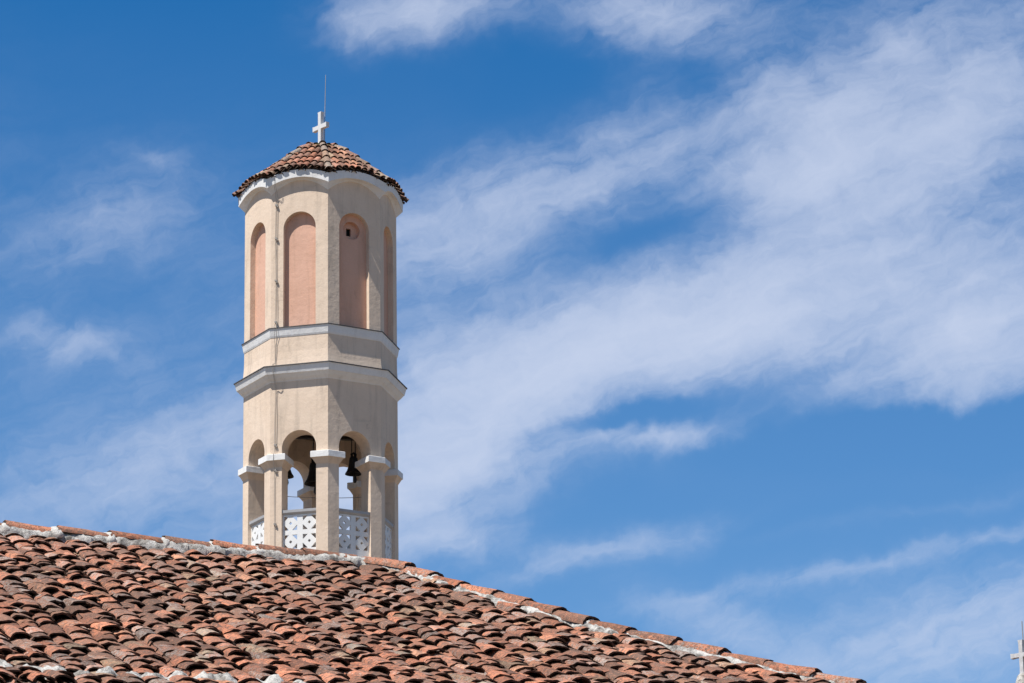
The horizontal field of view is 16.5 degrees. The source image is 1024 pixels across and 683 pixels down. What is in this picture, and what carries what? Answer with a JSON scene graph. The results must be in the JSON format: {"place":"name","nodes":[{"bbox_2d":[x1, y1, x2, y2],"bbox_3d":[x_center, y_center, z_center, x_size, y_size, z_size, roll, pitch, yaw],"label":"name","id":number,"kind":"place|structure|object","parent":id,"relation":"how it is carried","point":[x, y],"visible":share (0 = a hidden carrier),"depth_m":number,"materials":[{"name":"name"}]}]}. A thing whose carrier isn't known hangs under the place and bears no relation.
{"place":"outdoors","nodes":[
{"label":"outdoors","id":0,"kind":"place"},
{"bbox_2d":[232,75,408,559],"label":"bell tower","id":1,"kind":"structure","parent":0,"point":[320,347],"depth_m":87.92,"materials":[{"name":"beige paint"}]},
{"bbox_2d":[288,469,293,482],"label":"church bell","id":2,"kind":"object","parent":1,"relation":"hanging from","point":[290,475],"visible":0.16,"depth_m":88.29,"materials":[{"name":"brown metal"}]},
{"bbox_2d":[304,439,315,494],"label":"church bell","id":3,"kind":"object","parent":1,"relation":"hanging from","point":[310,481],"visible":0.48,"depth_m":88.35,"materials":[{"name":"brown metal"}]},
{"bbox_2d":[345,438,360,482],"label":"church bell","id":4,"kind":"object","parent":1,"relation":"hanging from","point":[353,471],"visible":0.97,"depth_m":87.71,"materials":[{"name":"brown metal"}]},
{"bbox_2d":[0,520,866,682],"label":"tiled roof","id":5,"kind":"structure","parent":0,"point":[78,605],"depth_m":23.23,"materials":[{"name":"red tile"}]},
{"bbox_2d":[0,0,1023,682],"label":"sky","id":6,"kind":"structure","parent":0,"point":[710,313],"materials":[{"name":"blue"}]},
{"bbox_2d":[1010,621,1023,682],"bbox_3d":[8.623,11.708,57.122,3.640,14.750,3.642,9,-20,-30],"label":"cross","id":7,"kind":"object","parent":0,"point":[1020,676],"visible":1,"depth_m":59.11,"materials":[{"name":"beige paint"}]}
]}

